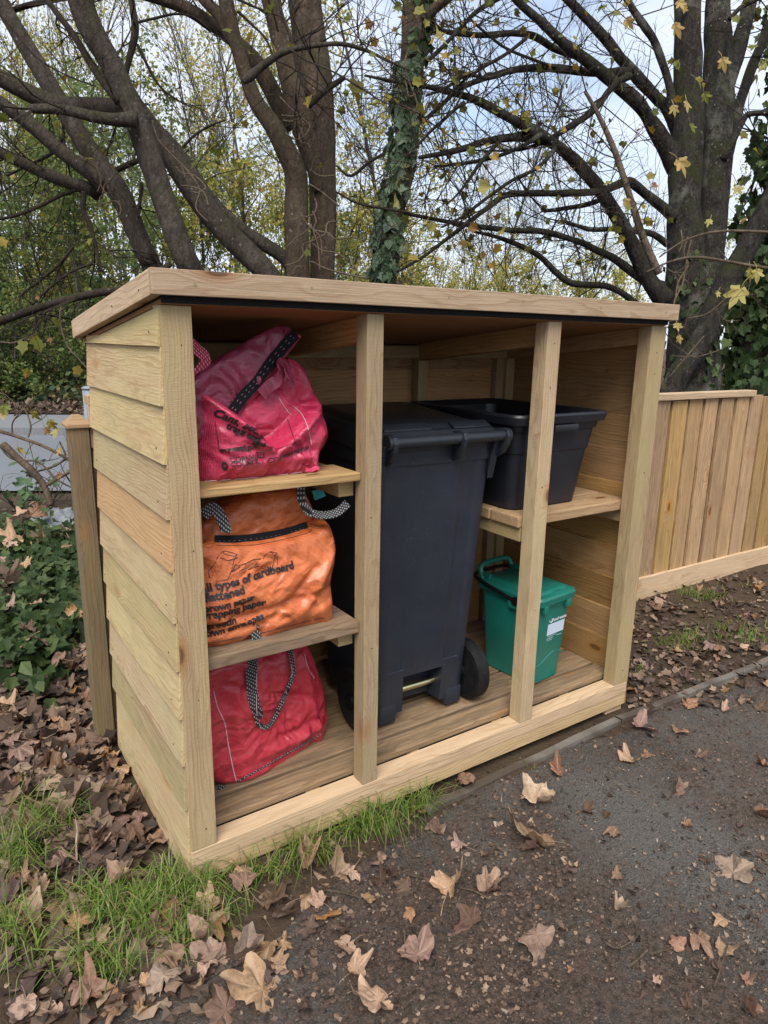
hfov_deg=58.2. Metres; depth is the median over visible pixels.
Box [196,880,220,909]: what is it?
fallen leaf
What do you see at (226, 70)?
bare tree
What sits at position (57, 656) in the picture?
fallen leaf
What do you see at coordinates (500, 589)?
food caddy
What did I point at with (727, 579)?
fallen leaf
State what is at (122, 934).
fallen leaf
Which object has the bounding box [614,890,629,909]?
fallen leaf
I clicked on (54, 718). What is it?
fallen leaf
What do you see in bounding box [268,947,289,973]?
fallen leaf
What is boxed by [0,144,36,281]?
autumn bush
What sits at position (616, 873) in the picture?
fallen leaf
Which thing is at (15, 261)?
leafy tree
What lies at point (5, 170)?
bare tree
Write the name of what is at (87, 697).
fallen leaf
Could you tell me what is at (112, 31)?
slender tree
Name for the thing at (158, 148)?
sycamore tree
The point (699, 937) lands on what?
fallen leaf
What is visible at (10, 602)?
fallen leaf
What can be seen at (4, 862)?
fallen leaf
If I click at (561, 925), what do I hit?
fallen leaf
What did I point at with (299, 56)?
sycamore tree
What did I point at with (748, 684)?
fallen leaf
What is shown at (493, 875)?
fallen leaf
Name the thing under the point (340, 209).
bare tree
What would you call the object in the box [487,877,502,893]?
fallen leaf
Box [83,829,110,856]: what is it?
fallen leaf
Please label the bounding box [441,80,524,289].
bare tree
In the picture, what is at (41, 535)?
fallen leaf
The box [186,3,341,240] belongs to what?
bare tree
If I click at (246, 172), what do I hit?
autumn bush
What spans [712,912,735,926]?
fallen leaf
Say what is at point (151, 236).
leafy tree
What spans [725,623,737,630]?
fallen leaf
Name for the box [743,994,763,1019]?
fallen leaf
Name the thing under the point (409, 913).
fallen leaf
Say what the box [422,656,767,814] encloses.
kerb
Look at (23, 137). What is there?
leafy tree
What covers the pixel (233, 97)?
slender tree
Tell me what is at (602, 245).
slender tree
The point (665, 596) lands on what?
fallen leaf
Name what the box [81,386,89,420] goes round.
grey post
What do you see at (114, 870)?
fallen leaf
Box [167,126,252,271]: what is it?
leafy tree
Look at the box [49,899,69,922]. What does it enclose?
fallen leaf
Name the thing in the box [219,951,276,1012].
fallen leaf
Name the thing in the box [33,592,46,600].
fallen leaf
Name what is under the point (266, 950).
fallen leaf
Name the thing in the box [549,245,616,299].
autumn bush
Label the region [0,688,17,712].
fallen leaf
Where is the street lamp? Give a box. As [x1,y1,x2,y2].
[482,143,517,290]
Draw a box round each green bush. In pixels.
[0,270,53,399]
[0,298,67,383]
[0,321,39,400]
[0,350,13,394]
[227,263,248,272]
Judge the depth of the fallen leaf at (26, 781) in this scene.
2.06 m
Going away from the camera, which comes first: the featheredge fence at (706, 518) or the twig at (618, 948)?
the twig at (618, 948)
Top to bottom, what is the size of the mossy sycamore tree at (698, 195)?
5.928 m
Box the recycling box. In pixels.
[410,398,606,509]
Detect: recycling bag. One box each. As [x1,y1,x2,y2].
[193,325,327,481]
[201,487,350,646]
[209,646,326,789]
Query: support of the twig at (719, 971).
on the track
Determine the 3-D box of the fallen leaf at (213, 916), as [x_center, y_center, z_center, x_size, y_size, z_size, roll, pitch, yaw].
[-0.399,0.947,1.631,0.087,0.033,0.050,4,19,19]
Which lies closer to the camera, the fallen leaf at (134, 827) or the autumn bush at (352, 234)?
the fallen leaf at (134, 827)
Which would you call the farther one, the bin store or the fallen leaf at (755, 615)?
the fallen leaf at (755, 615)
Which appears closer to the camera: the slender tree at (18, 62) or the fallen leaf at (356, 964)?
the fallen leaf at (356, 964)
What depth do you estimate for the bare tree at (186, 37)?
27.96 m
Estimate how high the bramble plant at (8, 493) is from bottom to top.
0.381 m
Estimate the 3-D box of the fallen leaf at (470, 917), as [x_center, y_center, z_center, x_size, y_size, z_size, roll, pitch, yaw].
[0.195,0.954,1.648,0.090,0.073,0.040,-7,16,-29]
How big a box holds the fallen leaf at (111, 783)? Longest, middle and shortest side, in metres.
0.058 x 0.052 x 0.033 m
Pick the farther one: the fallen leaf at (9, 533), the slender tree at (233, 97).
the slender tree at (233, 97)
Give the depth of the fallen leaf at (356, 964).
1.51 m
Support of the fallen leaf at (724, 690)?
on the track
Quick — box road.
[0,435,70,490]
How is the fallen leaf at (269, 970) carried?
on the track
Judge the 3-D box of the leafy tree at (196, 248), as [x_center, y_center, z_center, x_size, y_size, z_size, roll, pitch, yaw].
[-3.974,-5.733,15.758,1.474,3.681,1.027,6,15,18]
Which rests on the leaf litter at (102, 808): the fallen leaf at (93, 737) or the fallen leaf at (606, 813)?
the fallen leaf at (93, 737)
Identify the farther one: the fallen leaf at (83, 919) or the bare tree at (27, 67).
the bare tree at (27, 67)
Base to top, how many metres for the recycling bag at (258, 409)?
0.396 m
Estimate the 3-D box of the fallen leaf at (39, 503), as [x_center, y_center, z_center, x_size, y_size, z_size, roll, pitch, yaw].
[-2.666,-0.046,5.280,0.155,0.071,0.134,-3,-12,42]
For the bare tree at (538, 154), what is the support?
on the bank
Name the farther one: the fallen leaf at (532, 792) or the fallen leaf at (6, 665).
the fallen leaf at (6, 665)
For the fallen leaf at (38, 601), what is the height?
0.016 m
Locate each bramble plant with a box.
[0,452,59,508]
[0,473,30,515]
[15,461,69,509]
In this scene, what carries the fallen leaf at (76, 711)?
on the leaf litter at (102, 808)
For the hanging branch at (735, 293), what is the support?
hanging from the mossy sycamore tree at (698, 195)
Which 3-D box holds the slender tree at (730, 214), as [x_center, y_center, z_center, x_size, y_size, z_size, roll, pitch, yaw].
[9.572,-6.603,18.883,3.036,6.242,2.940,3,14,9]
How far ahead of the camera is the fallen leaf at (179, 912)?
1.60 m
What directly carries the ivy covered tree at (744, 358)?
on the ground at (272, 925)
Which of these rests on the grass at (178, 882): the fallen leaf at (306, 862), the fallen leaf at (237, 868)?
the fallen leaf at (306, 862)
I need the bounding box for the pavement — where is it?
[0,414,84,434]
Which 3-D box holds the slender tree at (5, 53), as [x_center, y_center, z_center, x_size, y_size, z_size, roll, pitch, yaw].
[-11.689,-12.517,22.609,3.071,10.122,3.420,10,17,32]
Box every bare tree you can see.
[0,58,30,264]
[2,3,69,273]
[9,0,151,166]
[18,1,126,273]
[38,0,227,251]
[124,3,276,239]
[129,2,282,269]
[144,0,289,245]
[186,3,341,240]
[267,0,444,219]
[308,148,363,279]
[428,0,673,290]
[430,121,533,287]
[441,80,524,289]
[480,166,559,294]
[488,39,634,298]
[490,167,570,294]
[576,162,652,297]
[627,164,667,300]
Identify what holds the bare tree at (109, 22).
on the bank
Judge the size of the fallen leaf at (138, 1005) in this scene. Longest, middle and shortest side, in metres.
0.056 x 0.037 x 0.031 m
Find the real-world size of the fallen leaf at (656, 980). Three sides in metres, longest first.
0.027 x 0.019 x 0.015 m
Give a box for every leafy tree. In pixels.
[0,64,94,341]
[0,64,109,371]
[0,155,78,369]
[0,161,83,386]
[0,189,21,298]
[0,228,46,299]
[8,75,113,382]
[16,57,139,346]
[56,46,129,305]
[63,150,168,358]
[84,18,206,280]
[105,165,175,277]
[130,113,224,268]
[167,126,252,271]
[183,170,227,270]
[199,131,271,272]
[264,173,371,280]
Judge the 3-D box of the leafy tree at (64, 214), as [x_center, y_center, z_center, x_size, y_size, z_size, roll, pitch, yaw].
[-5.741,-4.842,12.378,2.131,5.323,1.484,3,14,8]
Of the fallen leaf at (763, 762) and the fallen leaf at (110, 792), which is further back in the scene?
the fallen leaf at (763, 762)
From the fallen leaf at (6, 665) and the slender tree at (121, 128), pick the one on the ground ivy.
the fallen leaf at (6, 665)
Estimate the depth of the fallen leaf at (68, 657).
2.70 m
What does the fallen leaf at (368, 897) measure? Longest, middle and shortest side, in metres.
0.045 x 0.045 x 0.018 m
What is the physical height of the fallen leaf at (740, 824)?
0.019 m
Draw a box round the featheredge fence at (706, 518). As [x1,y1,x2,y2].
[636,390,767,600]
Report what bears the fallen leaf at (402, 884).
on the track
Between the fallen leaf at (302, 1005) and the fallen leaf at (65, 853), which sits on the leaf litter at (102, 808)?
the fallen leaf at (65, 853)
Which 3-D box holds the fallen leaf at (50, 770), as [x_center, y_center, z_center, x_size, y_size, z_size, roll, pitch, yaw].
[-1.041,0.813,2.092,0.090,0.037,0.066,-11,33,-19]
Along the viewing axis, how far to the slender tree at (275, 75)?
14.54 m
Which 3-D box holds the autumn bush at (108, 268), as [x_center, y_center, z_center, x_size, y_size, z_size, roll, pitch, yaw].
[-7.857,-7.727,18.510,1.818,3.426,1.588,-8,17,-33]
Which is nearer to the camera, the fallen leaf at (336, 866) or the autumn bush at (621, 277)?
the fallen leaf at (336, 866)
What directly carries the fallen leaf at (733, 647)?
on the ground at (272, 925)
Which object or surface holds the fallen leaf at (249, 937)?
on the ground at (272, 925)
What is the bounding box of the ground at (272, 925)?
[0,349,767,1023]
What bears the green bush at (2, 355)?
on the bank
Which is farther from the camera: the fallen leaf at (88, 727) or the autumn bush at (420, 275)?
the autumn bush at (420, 275)
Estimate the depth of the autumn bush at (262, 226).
14.38 m
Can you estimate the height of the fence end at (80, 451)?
1.219 m
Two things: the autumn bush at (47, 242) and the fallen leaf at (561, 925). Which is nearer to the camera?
the fallen leaf at (561, 925)
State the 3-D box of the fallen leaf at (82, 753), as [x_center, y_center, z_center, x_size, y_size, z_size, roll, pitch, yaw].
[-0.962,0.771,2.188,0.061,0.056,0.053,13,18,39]
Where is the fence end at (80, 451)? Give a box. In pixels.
[61,395,117,741]
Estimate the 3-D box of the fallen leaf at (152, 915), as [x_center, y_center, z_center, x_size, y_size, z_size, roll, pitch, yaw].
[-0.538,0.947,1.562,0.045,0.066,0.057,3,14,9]
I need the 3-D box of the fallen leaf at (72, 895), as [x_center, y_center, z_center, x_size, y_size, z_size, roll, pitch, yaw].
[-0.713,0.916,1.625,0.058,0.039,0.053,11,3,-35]
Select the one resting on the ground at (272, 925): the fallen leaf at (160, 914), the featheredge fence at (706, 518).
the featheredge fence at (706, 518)
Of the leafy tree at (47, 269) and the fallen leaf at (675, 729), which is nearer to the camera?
the fallen leaf at (675, 729)
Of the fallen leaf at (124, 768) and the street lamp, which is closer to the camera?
the fallen leaf at (124, 768)
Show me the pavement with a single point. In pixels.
(21, 425)
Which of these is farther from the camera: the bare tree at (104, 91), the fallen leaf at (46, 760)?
the bare tree at (104, 91)
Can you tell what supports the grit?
on the track
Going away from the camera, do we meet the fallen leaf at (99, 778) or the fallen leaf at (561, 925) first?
the fallen leaf at (561, 925)
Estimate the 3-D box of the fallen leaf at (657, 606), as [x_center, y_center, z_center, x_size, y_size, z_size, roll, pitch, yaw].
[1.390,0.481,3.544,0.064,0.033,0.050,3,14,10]
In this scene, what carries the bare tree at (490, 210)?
on the bank
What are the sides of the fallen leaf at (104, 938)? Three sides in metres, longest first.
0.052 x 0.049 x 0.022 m
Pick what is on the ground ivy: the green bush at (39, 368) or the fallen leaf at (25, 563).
the fallen leaf at (25, 563)
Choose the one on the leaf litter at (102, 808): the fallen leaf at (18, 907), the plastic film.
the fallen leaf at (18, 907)
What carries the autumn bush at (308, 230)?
on the bank
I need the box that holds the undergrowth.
[0,266,724,408]
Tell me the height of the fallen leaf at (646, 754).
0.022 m
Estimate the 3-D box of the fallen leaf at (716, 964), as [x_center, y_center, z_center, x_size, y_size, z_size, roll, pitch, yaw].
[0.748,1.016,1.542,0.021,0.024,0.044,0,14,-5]
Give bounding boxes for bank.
[0,278,724,413]
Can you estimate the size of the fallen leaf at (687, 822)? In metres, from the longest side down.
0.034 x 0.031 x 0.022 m
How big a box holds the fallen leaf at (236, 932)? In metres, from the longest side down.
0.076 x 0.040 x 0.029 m
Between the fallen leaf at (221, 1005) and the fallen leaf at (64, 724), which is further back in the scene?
the fallen leaf at (64, 724)
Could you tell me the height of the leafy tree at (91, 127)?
5.754 m
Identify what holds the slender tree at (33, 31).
on the bank
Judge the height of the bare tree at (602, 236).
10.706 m
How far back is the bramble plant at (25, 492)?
5.42 m
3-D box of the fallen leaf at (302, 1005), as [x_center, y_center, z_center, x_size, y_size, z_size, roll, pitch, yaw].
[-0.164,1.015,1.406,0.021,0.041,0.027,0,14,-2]
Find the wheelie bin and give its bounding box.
[314,402,512,729]
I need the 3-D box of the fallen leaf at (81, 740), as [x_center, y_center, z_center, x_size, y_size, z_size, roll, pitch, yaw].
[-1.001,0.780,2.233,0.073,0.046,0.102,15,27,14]
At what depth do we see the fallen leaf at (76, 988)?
1.42 m
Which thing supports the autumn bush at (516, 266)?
on the bank
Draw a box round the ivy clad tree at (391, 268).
[365,0,571,284]
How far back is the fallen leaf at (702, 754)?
2.31 m
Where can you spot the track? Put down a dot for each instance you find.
(608, 1009)
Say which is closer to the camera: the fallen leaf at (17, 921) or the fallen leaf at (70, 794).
the fallen leaf at (17, 921)
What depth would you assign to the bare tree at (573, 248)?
23.37 m
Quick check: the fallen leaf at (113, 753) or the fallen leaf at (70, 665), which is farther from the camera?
the fallen leaf at (70, 665)
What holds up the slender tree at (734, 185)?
on the bank
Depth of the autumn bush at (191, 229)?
13.74 m
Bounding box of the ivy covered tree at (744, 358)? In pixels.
[646,1,767,395]
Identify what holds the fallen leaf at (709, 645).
on the ground at (272, 925)
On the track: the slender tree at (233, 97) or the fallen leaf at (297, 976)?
the fallen leaf at (297, 976)
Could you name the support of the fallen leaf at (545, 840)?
on the track
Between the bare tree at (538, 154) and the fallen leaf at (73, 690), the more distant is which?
the bare tree at (538, 154)
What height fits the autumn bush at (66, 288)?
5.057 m
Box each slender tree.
[0,0,42,275]
[0,1,65,275]
[0,1,102,248]
[0,4,118,251]
[0,23,68,259]
[0,27,12,229]
[10,78,49,254]
[11,2,121,281]
[44,0,152,277]
[73,25,175,268]
[79,42,152,269]
[124,0,245,270]
[124,65,210,263]
[138,79,230,243]
[162,3,277,270]
[169,30,268,272]
[173,32,269,264]
[179,0,283,273]
[207,0,379,279]
[244,32,291,258]
[245,0,361,272]
[262,155,335,268]
[263,0,473,285]
[271,47,419,281]
[334,14,462,285]
[334,137,416,279]
[335,191,372,279]
[340,65,412,274]
[411,184,491,289]
[419,222,468,286]
[439,185,494,287]
[464,180,553,292]
[473,172,541,291]
[528,210,597,295]
[570,194,633,299]
[585,202,646,300]
[723,154,753,348]
[725,28,765,320]
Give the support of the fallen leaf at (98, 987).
on the leaf litter at (102, 808)
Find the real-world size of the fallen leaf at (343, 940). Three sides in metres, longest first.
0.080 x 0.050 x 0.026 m
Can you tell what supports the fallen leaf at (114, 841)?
on the leaf litter at (102, 808)
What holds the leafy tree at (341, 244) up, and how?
on the bank
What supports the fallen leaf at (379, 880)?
on the track
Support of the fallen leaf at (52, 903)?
on the leaf litter at (102, 808)
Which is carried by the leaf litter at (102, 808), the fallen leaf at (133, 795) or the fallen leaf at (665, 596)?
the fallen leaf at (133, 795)
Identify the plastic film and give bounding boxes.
[30,507,73,530]
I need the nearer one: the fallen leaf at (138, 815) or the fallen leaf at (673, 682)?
the fallen leaf at (138, 815)
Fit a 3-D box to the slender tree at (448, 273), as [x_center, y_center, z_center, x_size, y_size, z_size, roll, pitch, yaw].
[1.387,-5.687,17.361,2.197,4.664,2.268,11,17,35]
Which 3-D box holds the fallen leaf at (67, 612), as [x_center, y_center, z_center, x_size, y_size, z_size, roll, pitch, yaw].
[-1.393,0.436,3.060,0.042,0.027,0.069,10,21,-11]
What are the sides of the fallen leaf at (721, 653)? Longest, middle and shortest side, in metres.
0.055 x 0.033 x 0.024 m
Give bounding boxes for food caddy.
[473,555,575,682]
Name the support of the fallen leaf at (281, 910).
on the ground at (272, 925)
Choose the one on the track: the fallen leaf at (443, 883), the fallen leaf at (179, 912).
the fallen leaf at (443, 883)
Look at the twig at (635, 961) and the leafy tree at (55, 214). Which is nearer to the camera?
the twig at (635, 961)
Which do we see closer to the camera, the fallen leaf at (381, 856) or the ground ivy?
the fallen leaf at (381, 856)
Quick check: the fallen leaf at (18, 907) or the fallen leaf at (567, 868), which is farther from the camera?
the fallen leaf at (567, 868)
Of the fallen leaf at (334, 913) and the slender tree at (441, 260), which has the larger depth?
the slender tree at (441, 260)
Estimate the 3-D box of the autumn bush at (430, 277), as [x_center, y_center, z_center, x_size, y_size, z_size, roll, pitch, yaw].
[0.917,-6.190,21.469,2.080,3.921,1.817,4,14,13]
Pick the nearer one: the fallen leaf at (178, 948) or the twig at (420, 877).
the fallen leaf at (178, 948)
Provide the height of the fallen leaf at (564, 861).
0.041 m
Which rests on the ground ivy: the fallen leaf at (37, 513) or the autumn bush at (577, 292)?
the fallen leaf at (37, 513)
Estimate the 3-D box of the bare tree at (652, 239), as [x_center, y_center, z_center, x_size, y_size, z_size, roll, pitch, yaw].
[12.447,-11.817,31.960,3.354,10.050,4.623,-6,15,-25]
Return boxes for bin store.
[71,267,679,881]
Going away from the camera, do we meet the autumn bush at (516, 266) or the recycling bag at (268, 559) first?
the recycling bag at (268, 559)
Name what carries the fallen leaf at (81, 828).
on the leaf litter at (102, 808)
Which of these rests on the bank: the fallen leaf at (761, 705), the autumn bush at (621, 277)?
the autumn bush at (621, 277)
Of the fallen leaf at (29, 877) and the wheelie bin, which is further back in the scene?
the wheelie bin
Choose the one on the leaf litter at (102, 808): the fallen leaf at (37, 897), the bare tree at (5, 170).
the fallen leaf at (37, 897)
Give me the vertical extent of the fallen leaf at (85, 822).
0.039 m
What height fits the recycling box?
0.319 m
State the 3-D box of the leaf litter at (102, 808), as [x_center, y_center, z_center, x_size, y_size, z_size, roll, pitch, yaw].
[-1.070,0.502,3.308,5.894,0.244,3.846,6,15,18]
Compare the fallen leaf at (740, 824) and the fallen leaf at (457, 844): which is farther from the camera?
the fallen leaf at (740, 824)
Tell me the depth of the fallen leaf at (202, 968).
1.47 m
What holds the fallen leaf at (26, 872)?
on the leaf litter at (102, 808)
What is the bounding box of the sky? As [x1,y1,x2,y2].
[0,0,767,348]
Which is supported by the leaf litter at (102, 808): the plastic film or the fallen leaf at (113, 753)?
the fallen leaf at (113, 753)
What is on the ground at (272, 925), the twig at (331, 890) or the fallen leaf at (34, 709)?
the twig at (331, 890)
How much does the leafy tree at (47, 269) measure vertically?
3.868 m
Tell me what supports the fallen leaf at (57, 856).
on the leaf litter at (102, 808)
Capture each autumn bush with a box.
[0,88,87,280]
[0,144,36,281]
[1,100,129,336]
[66,175,120,282]
[148,187,231,271]
[180,144,284,273]
[227,201,286,276]
[249,155,310,275]
[277,177,342,263]
[335,180,378,279]
[342,196,412,282]
[397,243,442,286]
[402,228,433,286]
[404,248,441,287]
[419,250,468,288]
[441,270,478,289]
[459,244,503,290]
[490,257,537,293]
[497,252,541,294]
[531,281,563,295]
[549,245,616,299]
[583,258,627,300]
[612,271,651,302]
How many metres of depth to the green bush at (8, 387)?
11.80 m
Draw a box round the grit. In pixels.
[210,669,767,1023]
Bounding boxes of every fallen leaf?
[0,517,23,549]
[0,592,14,611]
[0,657,11,667]
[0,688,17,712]
[0,731,22,745]
[0,732,9,743]
[0,859,11,869]
[0,876,20,906]
[1,769,13,781]
[2,558,22,582]
[2,908,29,933]
[3,862,38,880]
[4,897,34,927]
[6,541,17,546]
[7,721,25,735]
[7,741,33,762]
[8,776,40,790]
[8,859,30,885]
[8,985,36,1019]
[12,506,27,516]
[12,693,41,719]
[14,772,32,785]
[15,886,42,931]
[18,768,34,778]
[19,619,36,632]
[20,556,31,567]
[20,631,47,647]
[26,765,55,779]
[26,874,41,885]
[28,501,41,505]
[28,502,48,520]
[28,598,41,603]
[29,727,42,750]
[30,523,43,544]
[30,531,38,536]
[30,738,43,748]
[30,756,42,767]
[32,871,49,892]
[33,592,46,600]
[37,1000,62,1013]
[40,749,50,770]
[44,718,70,733]
[45,712,59,724]
[45,899,61,911]
[45,960,71,991]
[46,734,67,750]
[46,849,68,868]
[47,774,65,791]
[49,749,73,768]
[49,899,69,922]
[51,651,73,666]
[51,747,66,758]
[54,708,79,730]
[57,673,74,687]
[57,695,74,705]
[60,817,80,863]
[62,651,81,663]
[64,608,74,615]
[64,909,96,932]
[65,604,77,613]
[65,653,85,669]
[65,792,77,802]
[66,707,85,714]
[67,951,106,1009]
[68,976,90,1005]
[69,684,80,692]
[69,892,88,911]
[71,736,85,746]
[71,749,87,758]
[72,720,93,733]
[74,660,87,670]
[75,718,81,742]
[76,610,82,618]
[77,818,114,839]
[79,676,89,686]
[80,643,85,650]
[80,687,90,701]
[80,820,101,846]
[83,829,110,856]
[86,923,109,942]
[88,732,111,748]
[94,746,119,758]
[95,771,110,788]
[96,924,130,958]
[97,764,110,776]
[98,758,128,774]
[101,1004,124,1023]
[102,788,119,797]
[102,982,127,1004]
[105,764,130,784]
[106,858,133,885]
[107,778,124,793]
[109,784,138,811]
[110,831,118,846]
[112,819,144,841]
[114,814,135,825]
[123,780,137,792]
[125,997,151,1022]
[127,972,150,987]
[132,806,147,821]
[135,905,161,916]
[136,910,160,945]
[145,952,185,996]
[147,828,167,843]
[151,943,184,968]
[154,910,181,932]
[160,895,178,933]
[162,898,183,923]
[186,975,201,988]
[188,913,216,943]
[189,936,227,975]
[191,959,218,984]
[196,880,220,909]
[205,984,236,1023]
[207,907,229,924]
[211,914,225,941]
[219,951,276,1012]
[229,858,253,872]
[229,870,259,902]
[231,921,241,939]
[232,956,245,968]
[234,921,263,959]
[253,940,278,959]
[258,882,288,909]
[262,900,297,917]
[264,961,275,983]
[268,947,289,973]
[277,931,292,950]
[286,892,312,911]
[292,970,302,981]
[298,832,320,868]
[298,909,318,939]
[298,999,307,1012]
[307,887,330,908]
[313,845,350,886]
[314,908,341,919]
[331,921,350,932]
[334,934,363,954]
[337,857,360,881]
[339,947,373,982]
[347,863,361,872]
[350,973,392,1012]
[361,892,379,902]
[368,861,385,887]
[371,851,385,864]
[383,864,396,877]
[394,876,419,894]
[397,923,433,963]
[403,907,414,922]
[413,805,427,812]
[424,816,445,840]
[429,855,462,914]
[451,831,475,851]
[452,772,475,794]
[454,903,481,934]
[476,865,505,892]
[480,849,491,856]
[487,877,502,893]
[508,806,565,847]
[518,839,537,849]
[518,923,554,961]
[519,772,554,802]
[548,750,564,775]
[556,920,567,931]
[561,857,577,866]
[562,864,577,873]
[567,965,573,972]
[577,798,593,814]
[603,809,610,817]
[603,825,620,836]
[611,865,625,883]
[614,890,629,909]
[618,743,642,765]
[632,709,658,732]
[641,675,654,683]
[641,749,650,757]
[650,603,660,609]
[652,974,660,984]
[654,596,676,605]
[660,594,668,598]
[668,677,678,686]
[669,934,686,951]
[672,645,682,651]
[672,724,688,733]
[674,775,688,794]
[675,925,713,958]
[679,666,690,683]
[680,992,694,1011]
[681,818,693,827]
[683,697,697,708]
[692,658,703,665]
[694,748,707,759]
[699,857,711,864]
[703,640,715,650]
[703,644,726,653]
[711,957,723,972]
[712,854,753,883]
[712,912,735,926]
[713,598,721,604]
[714,936,739,957]
[716,649,725,656]
[719,627,727,637]
[719,685,733,692]
[720,599,732,605]
[721,576,732,581]
[721,699,736,711]
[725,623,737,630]
[729,622,739,632]
[729,645,742,650]
[737,643,748,649]
[737,680,750,686]
[737,819,745,826]
[740,971,756,984]
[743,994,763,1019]
[751,583,764,589]
[751,609,760,619]
[754,697,767,711]
[754,804,767,818]
[755,645,767,651]
[755,853,767,860]
[756,752,767,765]
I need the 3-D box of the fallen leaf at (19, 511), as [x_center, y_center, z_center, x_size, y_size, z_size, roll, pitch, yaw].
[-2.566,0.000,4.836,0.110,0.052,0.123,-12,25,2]
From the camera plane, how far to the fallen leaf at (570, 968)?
1.52 m
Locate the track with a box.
[94,667,767,1023]
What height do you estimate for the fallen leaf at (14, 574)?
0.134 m
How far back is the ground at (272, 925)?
2.28 m
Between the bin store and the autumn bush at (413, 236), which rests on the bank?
the autumn bush at (413, 236)
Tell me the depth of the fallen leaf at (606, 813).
2.03 m
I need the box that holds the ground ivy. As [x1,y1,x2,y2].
[0,502,85,707]
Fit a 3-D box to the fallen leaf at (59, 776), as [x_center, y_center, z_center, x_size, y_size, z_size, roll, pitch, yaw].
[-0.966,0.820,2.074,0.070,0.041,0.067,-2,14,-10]
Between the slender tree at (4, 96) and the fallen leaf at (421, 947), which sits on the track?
the fallen leaf at (421, 947)
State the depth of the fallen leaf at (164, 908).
1.63 m
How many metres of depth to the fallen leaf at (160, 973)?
1.45 m
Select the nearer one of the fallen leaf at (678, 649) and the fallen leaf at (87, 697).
the fallen leaf at (87, 697)
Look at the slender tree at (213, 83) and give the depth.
20.05 m
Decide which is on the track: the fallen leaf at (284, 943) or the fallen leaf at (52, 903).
the fallen leaf at (284, 943)
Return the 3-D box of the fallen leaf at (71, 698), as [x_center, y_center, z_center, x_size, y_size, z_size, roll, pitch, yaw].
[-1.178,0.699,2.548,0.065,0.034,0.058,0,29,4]
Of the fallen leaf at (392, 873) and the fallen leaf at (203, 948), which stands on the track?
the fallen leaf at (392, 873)
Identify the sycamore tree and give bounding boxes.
[0,0,348,398]
[143,0,491,281]
[309,0,767,400]
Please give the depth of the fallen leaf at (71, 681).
2.65 m
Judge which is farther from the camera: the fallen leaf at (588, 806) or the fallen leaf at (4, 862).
the fallen leaf at (588, 806)
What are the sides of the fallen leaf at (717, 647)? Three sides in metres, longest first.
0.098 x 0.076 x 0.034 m
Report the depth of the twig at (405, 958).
1.53 m
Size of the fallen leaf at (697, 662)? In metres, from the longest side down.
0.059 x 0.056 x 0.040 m
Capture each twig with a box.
[322,889,361,898]
[404,932,406,983]
[410,874,489,899]
[605,941,630,949]
[627,950,647,967]
[650,947,672,955]
[713,945,727,986]
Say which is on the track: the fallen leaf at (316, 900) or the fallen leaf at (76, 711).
the fallen leaf at (316, 900)
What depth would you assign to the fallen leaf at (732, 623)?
3.35 m
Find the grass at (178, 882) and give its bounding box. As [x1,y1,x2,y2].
[0,580,767,1020]
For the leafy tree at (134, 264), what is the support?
on the bank
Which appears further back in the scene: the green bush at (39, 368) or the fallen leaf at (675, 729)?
the green bush at (39, 368)
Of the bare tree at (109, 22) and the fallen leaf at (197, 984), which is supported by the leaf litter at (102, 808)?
the fallen leaf at (197, 984)
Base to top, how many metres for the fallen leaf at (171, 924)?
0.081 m
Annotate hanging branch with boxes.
[0,291,86,531]
[622,0,767,391]
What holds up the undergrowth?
on the bank
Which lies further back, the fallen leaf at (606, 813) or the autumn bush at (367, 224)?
the autumn bush at (367, 224)
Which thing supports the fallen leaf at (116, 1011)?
on the leaf litter at (102, 808)
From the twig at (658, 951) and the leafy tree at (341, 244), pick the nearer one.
the twig at (658, 951)
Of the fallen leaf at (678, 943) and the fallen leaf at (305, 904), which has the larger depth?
the fallen leaf at (305, 904)
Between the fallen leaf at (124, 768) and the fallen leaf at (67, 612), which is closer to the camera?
the fallen leaf at (124, 768)
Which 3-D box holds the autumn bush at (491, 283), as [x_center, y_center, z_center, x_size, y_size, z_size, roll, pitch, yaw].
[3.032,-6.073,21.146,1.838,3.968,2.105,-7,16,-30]
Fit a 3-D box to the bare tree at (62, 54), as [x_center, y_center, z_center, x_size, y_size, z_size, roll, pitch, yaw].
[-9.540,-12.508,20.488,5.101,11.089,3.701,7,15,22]
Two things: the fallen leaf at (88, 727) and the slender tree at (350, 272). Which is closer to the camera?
the fallen leaf at (88, 727)
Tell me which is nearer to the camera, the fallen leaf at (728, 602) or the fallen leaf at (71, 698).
the fallen leaf at (71, 698)
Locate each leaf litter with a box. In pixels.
[0,349,83,414]
[0,504,767,1023]
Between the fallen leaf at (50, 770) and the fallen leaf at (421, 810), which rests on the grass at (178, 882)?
the fallen leaf at (421, 810)
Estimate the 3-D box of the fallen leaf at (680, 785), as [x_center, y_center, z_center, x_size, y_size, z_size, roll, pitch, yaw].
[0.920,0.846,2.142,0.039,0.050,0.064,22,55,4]
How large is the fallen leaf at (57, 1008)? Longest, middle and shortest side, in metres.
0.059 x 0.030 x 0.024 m
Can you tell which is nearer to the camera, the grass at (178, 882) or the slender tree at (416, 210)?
the grass at (178, 882)
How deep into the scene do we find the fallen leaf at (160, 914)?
1.61 m
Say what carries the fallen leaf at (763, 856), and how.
on the track
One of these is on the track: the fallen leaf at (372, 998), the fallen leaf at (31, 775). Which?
the fallen leaf at (372, 998)
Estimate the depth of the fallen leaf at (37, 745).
2.27 m
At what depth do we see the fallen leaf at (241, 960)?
1.50 m
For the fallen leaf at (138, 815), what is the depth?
1.94 m
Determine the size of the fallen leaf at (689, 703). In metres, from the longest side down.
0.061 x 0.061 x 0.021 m
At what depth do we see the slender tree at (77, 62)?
17.39 m
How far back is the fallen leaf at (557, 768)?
2.23 m
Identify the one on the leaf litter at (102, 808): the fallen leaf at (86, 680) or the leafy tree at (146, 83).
the fallen leaf at (86, 680)

